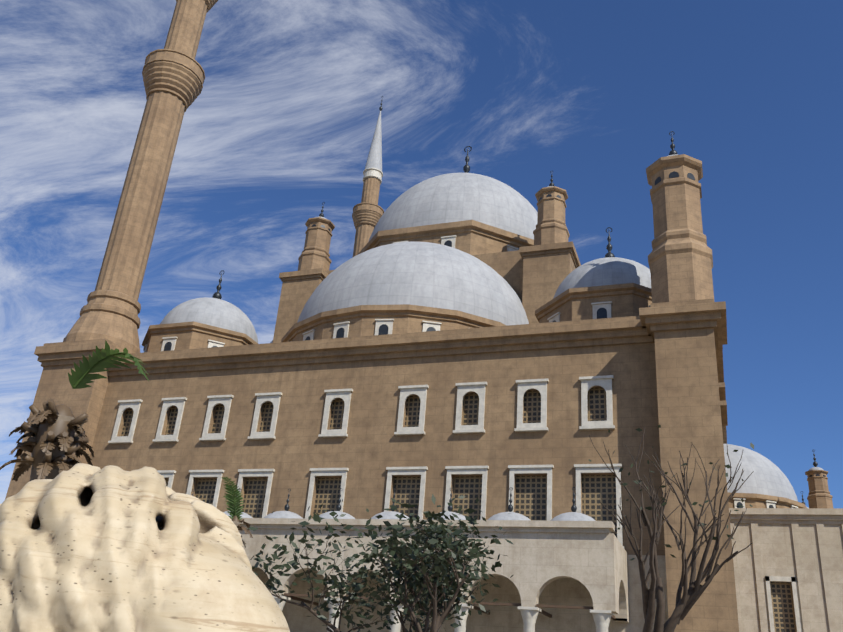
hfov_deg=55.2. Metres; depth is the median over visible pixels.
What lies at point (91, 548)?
rock
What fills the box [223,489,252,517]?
portico dome
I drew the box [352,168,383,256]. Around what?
minaret
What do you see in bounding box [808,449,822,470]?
apse turret dome
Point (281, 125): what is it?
sky
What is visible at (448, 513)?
portico dome
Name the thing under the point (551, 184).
turret dome
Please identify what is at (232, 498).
palm
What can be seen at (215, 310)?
corner dome
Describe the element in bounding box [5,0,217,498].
minaret
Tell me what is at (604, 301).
corner dome drum
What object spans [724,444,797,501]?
mihrab apse dome
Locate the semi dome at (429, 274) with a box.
[297,242,528,325]
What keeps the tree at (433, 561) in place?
on the ground
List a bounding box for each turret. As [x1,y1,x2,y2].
[298,217,334,270]
[533,186,569,244]
[646,154,713,302]
[805,470,832,507]
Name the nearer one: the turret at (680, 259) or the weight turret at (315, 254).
the turret at (680, 259)
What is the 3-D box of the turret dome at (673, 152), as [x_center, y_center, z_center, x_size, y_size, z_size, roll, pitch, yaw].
[15.963,-10.494,51.165,2.460,3.027,2.460,-5,-26,20]
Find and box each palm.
[0,398,93,481]
[221,477,252,547]
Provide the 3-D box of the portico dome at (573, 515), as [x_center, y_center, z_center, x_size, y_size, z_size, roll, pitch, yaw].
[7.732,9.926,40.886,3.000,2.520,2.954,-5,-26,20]
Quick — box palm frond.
[68,341,149,388]
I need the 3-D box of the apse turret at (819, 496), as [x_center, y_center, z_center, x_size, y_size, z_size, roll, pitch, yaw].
[26.956,11.954,54.650,1.513,2.745,1.513,-5,-26,20]
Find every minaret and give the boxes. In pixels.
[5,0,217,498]
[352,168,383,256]
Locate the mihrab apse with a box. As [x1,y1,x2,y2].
[728,492,842,631]
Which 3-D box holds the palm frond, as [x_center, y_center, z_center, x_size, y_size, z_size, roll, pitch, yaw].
[-3.118,0.534,8.124,0.808,0.417,0.513,-5,-26,20]
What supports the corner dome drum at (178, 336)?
on the mosque block at (488, 417)
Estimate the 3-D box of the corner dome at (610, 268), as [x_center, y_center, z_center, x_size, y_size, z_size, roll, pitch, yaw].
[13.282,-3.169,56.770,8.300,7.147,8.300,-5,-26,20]
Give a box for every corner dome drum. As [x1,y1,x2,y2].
[142,321,257,351]
[535,283,651,322]
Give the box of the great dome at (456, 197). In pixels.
[369,146,537,240]
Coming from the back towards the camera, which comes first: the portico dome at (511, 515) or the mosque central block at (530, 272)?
the mosque central block at (530, 272)
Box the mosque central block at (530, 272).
[273,220,580,342]
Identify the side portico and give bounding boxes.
[230,518,628,631]
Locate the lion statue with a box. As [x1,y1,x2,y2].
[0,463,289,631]
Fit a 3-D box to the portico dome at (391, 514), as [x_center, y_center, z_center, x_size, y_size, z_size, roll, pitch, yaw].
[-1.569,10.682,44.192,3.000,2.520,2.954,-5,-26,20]
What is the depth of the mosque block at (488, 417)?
47.47 m
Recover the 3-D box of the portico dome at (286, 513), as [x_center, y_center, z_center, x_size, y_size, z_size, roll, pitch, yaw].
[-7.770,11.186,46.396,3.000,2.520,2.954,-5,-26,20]
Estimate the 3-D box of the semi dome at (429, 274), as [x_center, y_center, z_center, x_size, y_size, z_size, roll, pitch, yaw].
[-1.848,-2.696,62.907,19.900,9.652,9.950,-5,-26,20]
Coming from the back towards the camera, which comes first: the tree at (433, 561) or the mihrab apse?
the mihrab apse
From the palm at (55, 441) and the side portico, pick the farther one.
the side portico
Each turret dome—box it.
[314,202,325,218]
[548,171,553,186]
[669,131,677,155]
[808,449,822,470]
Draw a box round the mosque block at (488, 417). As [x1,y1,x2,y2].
[90,299,738,631]
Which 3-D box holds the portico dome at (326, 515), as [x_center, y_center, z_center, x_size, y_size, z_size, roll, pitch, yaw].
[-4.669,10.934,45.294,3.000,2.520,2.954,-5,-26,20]
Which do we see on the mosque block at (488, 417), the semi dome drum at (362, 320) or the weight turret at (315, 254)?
the semi dome drum at (362, 320)
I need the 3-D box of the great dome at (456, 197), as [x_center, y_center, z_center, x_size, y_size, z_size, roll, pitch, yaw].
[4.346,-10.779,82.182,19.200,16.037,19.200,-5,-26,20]
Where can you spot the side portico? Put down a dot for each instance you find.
(591, 556)
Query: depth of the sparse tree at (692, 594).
23.51 m
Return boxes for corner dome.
[160,270,257,342]
[553,227,650,298]
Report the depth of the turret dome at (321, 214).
75.76 m
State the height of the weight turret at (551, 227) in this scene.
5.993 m
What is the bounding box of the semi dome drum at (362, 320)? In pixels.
[281,304,506,341]
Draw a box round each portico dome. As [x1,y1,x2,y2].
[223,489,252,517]
[264,489,301,517]
[319,488,354,518]
[371,488,408,518]
[432,488,465,519]
[488,487,529,519]
[550,487,595,520]
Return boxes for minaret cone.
[364,97,382,172]
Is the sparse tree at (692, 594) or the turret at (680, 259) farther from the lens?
the turret at (680, 259)
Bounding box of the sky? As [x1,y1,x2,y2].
[0,0,842,507]
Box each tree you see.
[248,494,513,631]
[589,425,753,631]
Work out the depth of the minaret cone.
117.42 m

